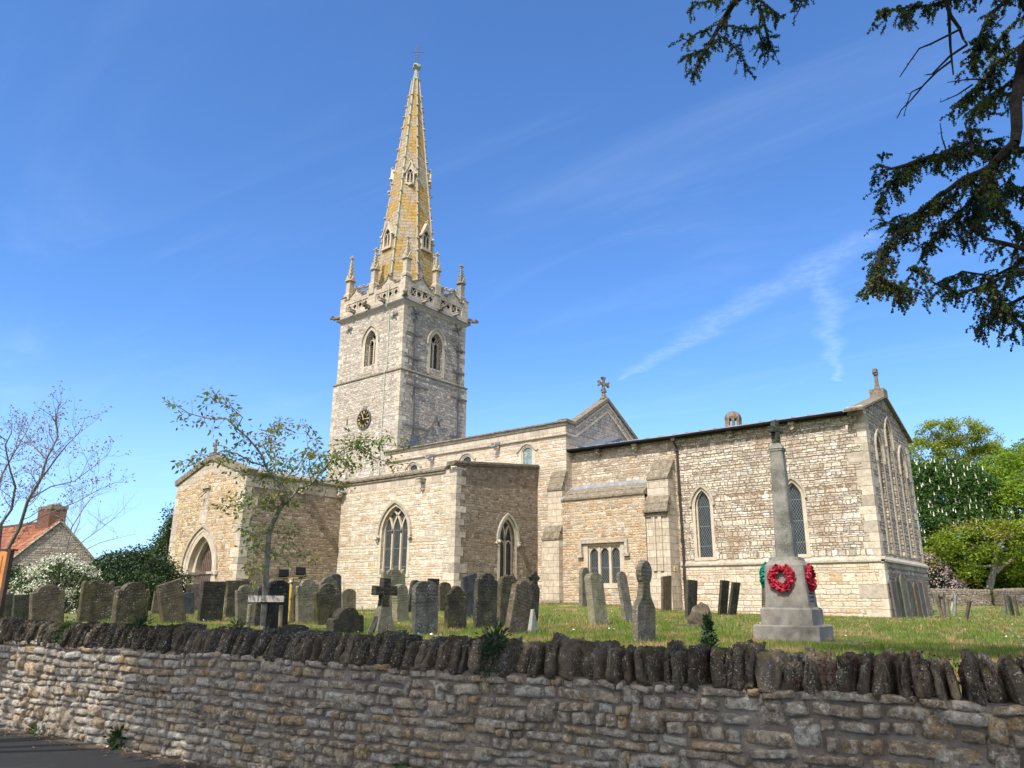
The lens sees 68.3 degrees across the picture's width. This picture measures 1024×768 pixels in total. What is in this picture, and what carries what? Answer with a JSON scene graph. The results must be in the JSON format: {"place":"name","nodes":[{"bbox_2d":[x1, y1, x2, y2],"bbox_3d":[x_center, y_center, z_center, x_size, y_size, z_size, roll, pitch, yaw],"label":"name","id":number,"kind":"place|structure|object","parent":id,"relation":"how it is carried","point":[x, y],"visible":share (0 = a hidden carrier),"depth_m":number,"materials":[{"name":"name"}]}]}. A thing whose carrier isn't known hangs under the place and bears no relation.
{"place":"outdoors","nodes":[
{"label":"outdoors","id":0,"kind":"place"},
{"bbox_2d":[0,729,224,767],"bbox_3d":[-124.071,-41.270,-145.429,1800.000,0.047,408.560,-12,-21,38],"label":"road","id":1,"kind":"structure","parent":0,"point":[19,751],"depth_m":7.98,"materials":[{"name":"grey asphalt"}]},
{"bbox_2d":[25,721,44,735],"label":"kerb weed","id":2,"kind":"object","parent":1,"relation":"on","point":[34,728],"visible":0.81,"depth_m":9.18,"materials":[{"name":"green plant"}]},
{"bbox_2d":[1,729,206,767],"bbox_3d":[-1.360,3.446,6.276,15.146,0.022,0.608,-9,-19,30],"label":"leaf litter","id":3,"kind":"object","parent":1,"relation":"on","point":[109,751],"visible":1,"depth_m":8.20,"materials":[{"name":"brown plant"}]},
{"bbox_2d":[103,724,128,750],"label":"kerb weed","id":4,"kind":"object","parent":1,"relation":"on","point":[117,732],"visible":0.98,"depth_m":8.34,"materials":[{"name":"green plant"}]},
{"bbox_2d":[0,0,1023,572],"label":"sky","id":5,"kind":"structure","parent":0,"point":[189,189],"materials":[{"name":"blue"}]},
{"bbox_2d":[50,602,1023,694],"bbox_3d":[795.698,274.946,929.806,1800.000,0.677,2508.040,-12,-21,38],"label":"churchyard ground","id":6,"kind":"structure","parent":0,"point":[72,616],"depth_m":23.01,"materials":[{"name":"green plant"}]},
{"bbox_2d":[2,594,13,616],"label":"gravestone","id":7,"kind":"object","parent":6,"relation":"on","point":[7,611],"visible":0.32,"depth_m":16.98,"materials":[{"name":"grey stone"}]},
{"bbox_2d":[0,549,17,616],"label":"notice board","id":8,"kind":"object","parent":6,"relation":"on","point":[6,560],"visible":0.95,"depth_m":14.41,"materials":[{"name":"brown wood"}]},
{"bbox_2d":[11,594,28,619],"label":"gravestone","id":9,"kind":"object","parent":6,"relation":"on","point":[20,606],"visible":0.36,"depth_m":16.98,"materials":[{"name":"grey stone"}]},
{"bbox_2d":[8,563,54,590],"bbox_3d":[-19.903,8.114,29.746,5.365,2.430,3.369,-4,-17,13],"label":"holly bush","id":10,"kind":"object","parent":6,"relation":"on","point":[13,574],"visible":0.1,"depth_m":29.88,"materials":[{"name":"green plant"}]},
{"bbox_2d":[28,584,64,621],"bbox_3d":[-10.178,4.917,16.524,0.188,1.031,0.649,-13,-14,39],"label":"gravestone","id":11,"kind":"object","parent":6,"relation":"on","point":[46,602],"visible":0.69,"depth_m":16.48,"materials":[{"name":"grey stone"}]},
{"bbox_2d":[0,503,96,589],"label":"cottage","id":12,"kind":"structure","parent":6,"relation":"on","point":[49,537],"depth_m":43.83,"materials":[{"name":"stone"}]},
{"bbox_2d":[7,552,103,612],"bbox_3d":[-15.000,6.714,24.780,3.274,2.395,2.691,-12,-21,38],"label":"blossom bush","id":13,"kind":"object","parent":6,"relation":"on","point":[49,568],"visible":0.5,"depth_m":24.61,"materials":[{"name":"white plant"}]},
{"bbox_2d":[0,381,135,551],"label":"budding tree","id":14,"kind":"object","parent":6,"relation":"on","point":[41,475],"visible":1,"depth_m":19.16,"materials":[{"name":"brown plant"}]},
{"bbox_2d":[76,580,114,621],"bbox_3d":[-9.485,5.051,17.192,0.148,1.150,0.682,-13,-20,39],"label":"gravestone","id":15,"kind":"object","parent":6,"relation":"on","point":[95,600],"visible":0.75,"depth_m":17.15,"materials":[{"name":"stone"}]},
{"bbox_2d":[45,455,151,579],"bbox_3d":[-15.540,5.281,27.800,4.662,5.826,3.818,0,-16,2],"label":"thin bare tree","id":16,"kind":"object","parent":6,"relation":"on","point":[69,539],"visible":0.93,"depth_m":28.16,"materials":[{"name":"brown plant"}]},
{"bbox_2d":[111,582,149,622],"bbox_3d":[-7.736,4.570,15.318,0.173,1.063,0.664,-12,-18,36],"label":"gravestone","id":17,"kind":"object","parent":6,"relation":"on","point":[130,598],"visible":0.69,"depth_m":15.26,"materials":[{"name":"stone"}]},
{"bbox_2d":[73,542,196,610],"bbox_3d":[-16.597,8.726,33.407,4.428,3.480,6.695,2,-16,-7],"label":"laurel bush","id":18,"kind":"object","parent":6,"relation":"on","point":[126,568],"visible":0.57,"depth_m":33.00,"materials":[{"name":"green plant"}]},
{"bbox_2d":[151,591,158,613],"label":"gravestone","id":19,"kind":"object","parent":6,"relation":"on","point":[154,608],"visible":0.26,"depth_m":24.92,"materials":[{"name":"grey stone"}]},
{"bbox_2d":[137,502,173,584],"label":"ivy shrub","id":20,"kind":"object","parent":6,"relation":"on","point":[162,540],"visible":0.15,"depth_m":45.69,"materials":[{"name":"green plant"}]},
{"bbox_2d":[156,579,186,622],"bbox_3d":[-7.090,4.675,15.741,0.141,1.122,0.488,-13,-7,39],"label":"gravestone","id":21,"kind":"object","parent":6,"relation":"on","point":[170,599],"visible":0.68,"depth_m":15.69,"materials":[{"name":"grey stone"}]},
{"bbox_2d":[183,592,193,614],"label":"gravestone","id":22,"kind":"object","parent":6,"relation":"on","point":[189,602],"visible":0.48,"depth_m":24.55,"materials":[{"name":"stone"}]},
{"bbox_2d":[185,583,200,610],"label":"gravestone","id":23,"kind":"object","parent":6,"relation":"on","point":[195,588],"visible":0.3,"depth_m":35.15,"materials":[{"name":"stone"}]},
{"bbox_2d":[197,581,225,621],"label":"gravestone","id":24,"kind":"object","parent":6,"relation":"on","point":[211,601],"visible":0.69,"depth_m":17.05,"materials":[{"name":"stone"}]},
{"bbox_2d":[223,580,250,618],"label":"gravestone","id":25,"kind":"object","parent":6,"relation":"on","point":[232,586],"visible":0.41,"depth_m":19.83,"materials":[{"name":"stone"}]},
{"bbox_2d":[227,613,252,627],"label":"rosemary tuft","id":26,"kind":"object","parent":6,"relation":"on","point":[237,624],"visible":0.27,"depth_m":8.23,"materials":[{"name":"green plant"}]},
{"bbox_2d":[235,585,253,622],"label":"gravestone","id":27,"kind":"object","parent":6,"relation":"on","point":[242,592],"visible":0.54,"depth_m":15.72,"materials":[{"name":"grey stone"}]},
{"bbox_2d":[250,585,261,626],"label":"gravestone","id":28,"kind":"object","parent":6,"relation":"on","point":[256,613],"visible":0.21,"depth_m":13.77,"materials":[{"name":"stone"}]},
{"bbox_2d":[246,595,284,626],"bbox_3d":[-3.946,3.769,12.035,0.623,0.764,0.290,1,-16,-2],"label":"tree stake","id":29,"kind":"object","parent":6,"relation":"on","point":[261,599],"visible":0.82,"depth_m":12.01,"materials":[{"name":"wood"}]},
{"bbox_2d":[266,580,289,628],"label":"gravestone","id":30,"kind":"object","parent":6,"relation":"on","point":[278,587],"visible":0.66,"depth_m":12.36,"materials":[{"name":"stone"}]},
{"bbox_2d":[162,386,419,629],"bbox_3d":[-3.493,2.082,11.868,2.220,3.729,3.732,-12,-21,38],"label":"young cherry tree","id":31,"kind":"object","parent":6,"relation":"on","point":[271,527],"visible":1,"depth_m":12.11,"materials":[{"name":"green plant"}]},
{"bbox_2d":[278,567,305,623],"bbox_3d":[-4.518,4.378,15.419,0.575,1.234,0.335,0,-16,2],"label":"floodlight pole","id":32,"kind":"object","parent":6,"relation":"on","point":[299,571],"visible":0.83,"depth_m":15.45,"materials":[{"name":"yellow metal"}]},
{"bbox_2d":[288,581,299,622],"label":"gravestone","id":33,"kind":"object","parent":6,"relation":"on","point":[293,602],"visible":0.25,"depth_m":16.04,"materials":[{"name":"stone"}]},
{"bbox_2d":[295,579,318,623],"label":"gravestone","id":34,"kind":"object","parent":6,"relation":"on","point":[304,604],"visible":0.63,"depth_m":16.09,"materials":[{"name":"stone"}]},
{"bbox_2d":[313,583,339,624],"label":"gravestone","id":35,"kind":"object","parent":6,"relation":"on","point":[326,601],"visible":0.66,"depth_m":14.78,"materials":[{"name":"stone"}]},
{"bbox_2d":[319,577,336,587],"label":"gravestone","id":36,"kind":"object","parent":6,"relation":"on","point":[329,580],"visible":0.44,"depth_m":23.92,"materials":[{"name":"grey stone"}]},
{"bbox_2d":[330,574,341,607],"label":"gravestone","id":37,"kind":"object","parent":6,"relation":"on","point":[336,577],"visible":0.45,"depth_m":30.46,"materials":[{"name":"stone"}]},
{"bbox_2d":[326,607,363,633],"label":"gravestone","id":38,"kind":"object","parent":6,"relation":"on","point":[348,620],"visible":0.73,"depth_m":11.54,"materials":[{"name":"stone"}]},
{"bbox_2d":[341,589,355,608],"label":"gravestone","id":39,"kind":"object","parent":6,"relation":"on","point":[348,598],"visible":0.65,"depth_m":39.47,"materials":[{"name":"grey stone"}]},
{"bbox_2d":[367,578,397,633],"bbox_3d":[-2.036,3.635,11.909,0.316,1.112,0.509,-10,-19,38],"label":"grave cross","id":40,"kind":"object","parent":6,"relation":"on","point":[382,618],"visible":0.72,"depth_m":11.87,"materials":[{"name":"stone"}]},
{"bbox_2d":[381,569,404,612],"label":"gravestone","id":41,"kind":"object","parent":6,"relation":"on","point":[396,576],"visible":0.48,"depth_m":20.89,"materials":[{"name":"stone"}]},
{"bbox_2d":[392,584,408,620],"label":"gravestone","id":42,"kind":"object","parent":6,"relation":"on","point":[400,612],"visible":0.69,"depth_m":18.17,"materials":[{"name":"stone"}]},
{"bbox_2d":[408,580,418,611],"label":"gravestone","id":43,"kind":"object","parent":6,"relation":"on","point":[412,582],"visible":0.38,"depth_m":27.34,"materials":[{"name":"stone"}]},
{"bbox_2d":[411,581,437,634],"bbox_3d":[-1.387,3.687,11.997,0.100,1.082,0.500,-14,-19,40],"label":"gravestone","id":44,"kind":"object","parent":6,"relation":"on","point":[424,607],"visible":0.73,"depth_m":11.96,"materials":[{"name":"stone"}]},
{"bbox_2d":[438,582,450,610],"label":"gravestone","id":45,"kind":"object","parent":6,"relation":"on","point":[444,588],"visible":0.65,"depth_m":28.13,"materials":[{"name":"stone"}]},
{"bbox_2d":[444,586,466,629],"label":"gravestone","id":46,"kind":"object","parent":6,"relation":"on","point":[455,612],"visible":0.77,"depth_m":13.98,"materials":[{"name":"stone"}]},
{"bbox_2d":[461,573,476,617],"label":"gravestone","id":47,"kind":"object","parent":6,"relation":"on","point":[468,583],"visible":0.37,"depth_m":23.57,"materials":[{"name":"stone"}]},
{"bbox_2d":[473,573,497,628],"bbox_3d":[-0.524,4.397,14.894,0.100,1.306,0.579,-14,-23,40],"label":"gravestone","id":48,"kind":"object","parent":6,"relation":"on","point":[485,598],"visible":0.73,"depth_m":14.86,"materials":[{"name":"stone"}]},
{"bbox_2d":[496,575,517,626],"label":"gravestone","id":49,"kind":"object","parent":6,"relation":"on","point":[505,582],"visible":0.56,"depth_m":15.96,"materials":[{"name":"stone"}]},
{"bbox_2d":[0,616,1023,767],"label":"boundary wall","id":50,"kind":"structure","parent":6,"relation":"on","point":[232,697],"depth_m":6.14,"materials":[{"name":"stone"}]},
{"bbox_2d":[49,614,80,651],"bbox_3d":[-5.647,3.136,9.527,0.556,0.494,0.335,-12,-21,38],"label":"trailing plant","id":51,"kind":"object","parent":50,"relation":"on","point":[60,633],"visible":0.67,"depth_m":9.49,"materials":[{"name":"green plant"}]},
{"bbox_2d":[124,606,153,644],"bbox_3d":[-4.403,2.873,8.914,0.539,0.502,0.301,-12,-21,38],"label":"wall fern","id":52,"kind":"object","parent":50,"relation":"on","point":[141,622],"depth_m":8.90,"materials":[{"name":"green plant"}]},
{"bbox_2d":[472,633,498,699],"bbox_3d":[-0.197,2.325,6.201,0.207,0.530,0.287,6,-17,-18],"label":"trailing weed","id":53,"kind":"object","parent":50,"relation":"attached to","point":[484,672],"visible":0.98,"depth_m":6.19,"materials":[{"name":"green plant"}]},
{"bbox_2d":[474,618,515,661],"bbox_3d":[-0.149,2.130,6.274,0.393,0.399,0.289,-3,-16,12],"label":"wall weed","id":54,"kind":"object","parent":50,"relation":"on","point":[496,632],"depth_m":6.27,"materials":[{"name":"green plant"}]},
{"bbox_2d":[297,644,1020,701],"bbox_3d":[0.660,2.145,5.803,6.448,0.342,0.355,-9,-19,30],"label":"stonecrop","id":55,"kind":"object","parent":50,"relation":"on","point":[910,679],"visible":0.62,"depth_m":4.83,"materials":[{"name":"green plant"}]},
{"bbox_2d":[698,612,720,657],"bbox_3d":[1.474,1.890,5.659,0.199,0.370,0.203,4,-17,-13],"label":"spurge plant","id":56,"kind":"object","parent":50,"relation":"on","point":[708,630],"visible":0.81,"depth_m":5.66,"materials":[{"name":"green plant"}]},
{"bbox_2d":[504,581,533,634],"bbox_3d":[0.111,3.944,12.914,0.122,1.159,0.485,-13,-36,39],"label":"gravestone","id":57,"kind":"object","parent":6,"relation":"on","point":[519,606],"visible":0.77,"depth_m":12.89,"materials":[{"name":"grey stone"}]},
{"bbox_2d":[528,609,537,630],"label":"gravestone","id":58,"kind":"object","parent":6,"relation":"on","point":[533,622],"visible":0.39,"depth_m":13.71,"materials":[{"name":"stone"}]},
{"bbox_2d":[528,571,539,621],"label":"gravestone","id":59,"kind":"object","parent":6,"relation":"on","point":[533,577],"visible":0.53,"depth_m":19.42,"materials":[{"name":"stone"}]},
{"bbox_2d":[168,45,932,617],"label":"church","id":60,"kind":"structure","parent":6,"relation":"on","point":[604,491],"depth_m":39.84,"materials":[{"name":"stone"}]},
{"bbox_2d":[198,546,211,582],"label":"porch door","id":61,"kind":"structure","parent":60,"relation":"in","point":[206,564],"depth_m":40.63,"materials":[{"name":"brown wood"}]},
{"bbox_2d":[361,324,379,373],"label":"belfry window","id":62,"kind":"structure","parent":60,"relation":"in","point":[376,340],"depth_m":57.79,"materials":[{"name":"stone"}]},
{"bbox_2d":[374,500,411,577],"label":"window","id":63,"kind":"structure","parent":60,"relation":"in","point":[398,528],"depth_m":40.12,"materials":[{"name":"stone"}]},
{"bbox_2d":[407,460,419,470],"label":"window","id":64,"kind":"structure","parent":60,"relation":"in","point":[414,466],"depth_m":50.05,"materials":[{"name":"stone"}]},
{"bbox_2d":[427,328,446,378],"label":"belfry window","id":65,"kind":"structure","parent":60,"relation":"in","point":[431,357],"depth_m":58.17,"materials":[{"name":"stone"}]},
{"bbox_2d":[460,452,473,460],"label":"window","id":66,"kind":"structure","parent":60,"relation":"in","point":[467,457],"depth_m":47.11,"materials":[{"name":"stone"}]},
{"bbox_2d":[495,513,521,580],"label":"window","id":67,"kind":"structure","parent":60,"relation":"in","point":[504,534],"depth_m":40.29,"materials":[{"name":"stone"}]},
{"bbox_2d":[519,442,534,464],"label":"window","id":68,"kind":"structure","parent":60,"relation":"in","point":[526,455],"depth_m":44.14,"materials":[{"name":"stone"}]},
{"bbox_2d":[577,538,629,587],"bbox_3d":[4.727,9.199,38.628,3.120,2.420,0.420,-12,-21,38],"label":"window","id":69,"kind":"structure","parent":60,"relation":"in","point":[607,561],"depth_m":38.69,"materials":[{"name":"stone"}]},
{"bbox_2d":[689,485,716,560],"bbox_3d":[9.371,6.750,36.840,1.300,3.645,0.370,-12,-21,38],"label":"window","id":70,"kind":"structure","parent":60,"relation":"in","point":[705,502],"depth_m":36.88,"materials":[{"name":"stone"}]},
{"bbox_2d":[788,476,811,557],"bbox_3d":[12.803,5.993,34.127,1.300,3.645,0.370,-12,-21,38],"label":"window","id":71,"kind":"structure","parent":60,"relation":"in","point":[798,494],"depth_m":34.04,"materials":[{"name":"glass"}]},
{"bbox_2d":[579,567,589,606],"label":"gravestone","id":72,"kind":"object","parent":6,"relation":"on","point":[583,571],"visible":0.64,"depth_m":33.68,"materials":[{"name":"grey stone"}]},
{"bbox_2d":[584,572,607,624],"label":"gravestone","id":73,"kind":"object","parent":6,"relation":"on","point":[595,599],"visible":0.83,"depth_m":18.02,"materials":[{"name":"stone"}]},
{"bbox_2d":[196,602,1023,645],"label":"daisies","id":74,"kind":"object","parent":6,"relation":"on","point":[1016,629],"visible":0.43,"depth_m":17.62,"materials":[{"name":"white plant"}]},
{"bbox_2d":[616,571,631,621],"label":"gravestone","id":75,"kind":"object","parent":6,"relation":"on","point":[624,593],"visible":0.79,"depth_m":20.90,"materials":[{"name":"grey stone"}]},
{"bbox_2d":[632,560,655,643],"bbox_3d":[1.999,3.412,11.431,0.100,1.445,0.537,-10,-20,39],"label":"gravestone","id":76,"kind":"object","parent":6,"relation":"on","point":[643,618],"visible":0.82,"depth_m":11.40,"materials":[{"name":"grey stone"}]},
{"bbox_2d":[661,575,671,610],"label":"gravestone","id":77,"kind":"object","parent":6,"relation":"on","point":[666,592],"visible":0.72,"depth_m":34.22,"materials":[{"name":"grey stone"}]},
{"bbox_2d":[685,579,697,618],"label":"gravestone","id":78,"kind":"object","parent":6,"relation":"on","point":[691,586],"visible":0.69,"depth_m":23.97,"materials":[{"name":"stone"}]},
{"bbox_2d":[675,602,711,626],"bbox_3d":[4.316,5.508,17.897,0.771,0.670,0.500,-12,-21,38],"label":"broken stone","id":79,"kind":"object","parent":6,"relation":"on","point":[698,611],"visible":0.58,"depth_m":17.79,"materials":[{"name":"grey stone"}]},
{"bbox_2d":[717,580,729,614],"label":"gravestone","id":80,"kind":"object","parent":6,"relation":"on","point":[723,597],"visible":0.75,"depth_m":31.21,"materials":[{"name":"stone"}]},
{"bbox_2d":[727,582,739,615],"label":"gravestone","id":81,"kind":"object","parent":6,"relation":"on","point":[733,598],"visible":0.7,"depth_m":30.48,"materials":[{"name":"stone"}]},
{"bbox_2d":[741,420,872,645],"bbox_3d":[4.832,2.487,12.914,1.830,3.820,1.470,-10,-19,32],"label":"war memorial","id":82,"kind":"object","parent":6,"relation":"on","point":[793,614],"visible":0.66,"depth_m":12.43,"materials":[{"name":"stone"}]},
{"bbox_2d":[759,562,766,588],"bbox_3d":[4.329,3.266,12.873,0.163,0.462,0.457,-6,-17,33],"label":"green wreath","id":83,"kind":"object","parent":82,"relation":"attached to","point":[762,576],"visible":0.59,"depth_m":12.75,"materials":[{"name":"teal plant"}]},
{"bbox_2d":[767,564,795,592],"bbox_3d":[4.429,3.198,12.427,0.470,0.470,0.154,-10,-23,32],"label":"poppy wreath","id":84,"kind":"object","parent":82,"relation":"attached to","point":[772,575],"visible":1,"depth_m":12.40,"materials":[{"name":"red plastic"}]},
{"bbox_2d":[805,564,816,591],"bbox_3d":[4.942,3.219,12.520,0.162,0.476,0.470,-14,-21,31],"label":"poppy wreath","id":85,"kind":"object","parent":82,"relation":"attached to","point":[810,574],"visible":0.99,"depth_m":12.42,"materials":[{"name":"red plastic"}]},
{"bbox_2d":[667,0,1023,351],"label":"larch tree","id":86,"kind":"object","parent":6,"relation":"on","point":[986,197],"visible":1,"depth_m":7.40,"materials":[{"name":"green plant"}]},
{"bbox_2d":[889,581,900,617],"bbox_3d":[15.815,9.029,31.145,0.080,1.720,0.624,-15,-22,37],"label":"leaning slab","id":87,"kind":"object","parent":6,"relation":"on","point":[894,599],"depth_m":31.09,"materials":[{"name":"stone"}]},
{"bbox_2d":[894,577,905,616],"bbox_3d":[16.283,9.089,31.678,0.080,1.913,0.604,-15,-22,37],"label":"leaning slab","id":88,"kind":"object","parent":6,"relation":"on","point":[900,598],"depth_m":31.63,"materials":[{"name":"grey stone"}]},
{"bbox_2d":[899,574,911,616],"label":"leaning slab","id":89,"kind":"structure","parent":6,"relation":"on","point":[904,595],"depth_m":32.44,"materials":[{"name":"grey stone"}]},
{"bbox_2d":[905,581,916,617],"bbox_3d":[17.492,9.560,33.072,0.080,1.798,0.705,-15,-22,37],"label":"leaning slab","id":90,"kind":"object","parent":6,"relation":"on","point":[911,598],"depth_m":33.01,"materials":[{"name":"stone"}]},
{"bbox_2d":[912,582,922,616],"bbox_3d":[18.311,9.861,34.074,0.080,1.780,0.704,-15,-22,37],"label":"leaning slab","id":91,"kind":"object","parent":6,"relation":"on","point":[917,599],"depth_m":33.99,"materials":[{"name":"grey stone"}]},
{"bbox_2d":[916,582,927,616],"bbox_3d":[18.813,10.021,34.614,0.080,1.777,0.805,-15,-22,37],"label":"leaning slab","id":92,"kind":"object","parent":6,"relation":"on","point":[922,599],"depth_m":34.57,"materials":[{"name":"stone"}]},
{"bbox_2d":[920,582,931,616],"bbox_3d":[19.474,10.233,35.441,0.080,1.815,0.805,-15,-22,37],"label":"leaning slab","id":93,"kind":"object","parent":6,"relation":"on","point":[927,601],"depth_m":35.40,"materials":[{"name":"stone"}]},
{"bbox_2d":[935,594,943,617],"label":"gravestone","id":94,"kind":"object","parent":6,"relation":"on","point":[938,598],"visible":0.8,"depth_m":31.35,"materials":[{"name":"grey stone"}]},
{"bbox_2d":[940,592,946,617],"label":"gravestone","id":95,"kind":"object","parent":6,"relation":"on","point":[942,597],"visible":0.7,"depth_m":31.45,"materials":[{"name":"stone"}]},
{"bbox_2d":[923,552,969,588],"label":"blossom shrub","id":96,"kind":"object","parent":6,"relation":"on","point":[936,583],"visible":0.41,"depth_m":65.12,"materials":[{"name":"pink plant"}]},
{"bbox_2d":[953,595,956,615],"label":"gravestone","id":97,"kind":"object","parent":6,"relation":"on","point":[955,606],"visible":0.74,"depth_m":36.10,"materials":[{"name":"stone"}]},
{"bbox_2d":[908,416,1009,526],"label":"sycamore tree","id":98,"kind":"object","parent":6,"relation":"on","point":[941,444],"visible":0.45,"depth_m":96.98,"materials":[{"name":"green plant"}]},
{"bbox_2d":[910,458,1011,588],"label":"chestnut tree","id":99,"kind":"object","parent":6,"relation":"on","point":[934,477],"visible":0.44,"depth_m":70.65,"materials":[{"name":"green plant"}]},
{"bbox_2d":[930,588,993,605],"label":"stone wall","id":100,"kind":"structure","parent":6,"relation":"on","point":[978,597],"depth_m":62.36,"materials":[{"name":"beige stone"}]},
{"bbox_2d":[964,600,971,619],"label":"gravestone","id":101,"kind":"object","parent":6,"relation":"on","point":[967,610],"visible":0.67,"depth_m":29.72,"materials":[{"name":"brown stone"}]},
{"bbox_2d":[923,513,1023,588],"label":"field maple","id":102,"kind":"object","parent":6,"relation":"on","point":[993,552],"visible":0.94,"depth_m":66.07,"materials":[{"name":"green plant"}]},
{"bbox_2d":[954,438,1023,588],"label":"maple tree","id":103,"kind":"object","parent":6,"relation":"on","point":[1011,477],"visible":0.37,"depth_m":72.76,"materials":[{"name":"green plant"}]},
{"bbox_2d":[1001,593,1007,613],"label":"gravestone","id":104,"kind":"object","parent":6,"relation":"on","point":[1004,603],"visible":0.7,"depth_m":39.31,"materials":[{"name":"grey stone"}]},
{"bbox_2d":[991,588,1023,606],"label":"stone wall","id":105,"kind":"structure","parent":6,"relation":"on","point":[1018,593],"depth_m":59.30,"materials":[{"name":"beige stone"}]},
{"bbox_2d":[1006,595,1014,615],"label":"gravestone","id":106,"kind":"object","parent":6,"relation":"on","point":[1010,605],"visible":0.71,"depth_m":37.98,"materials":[{"name":"grey stone"}]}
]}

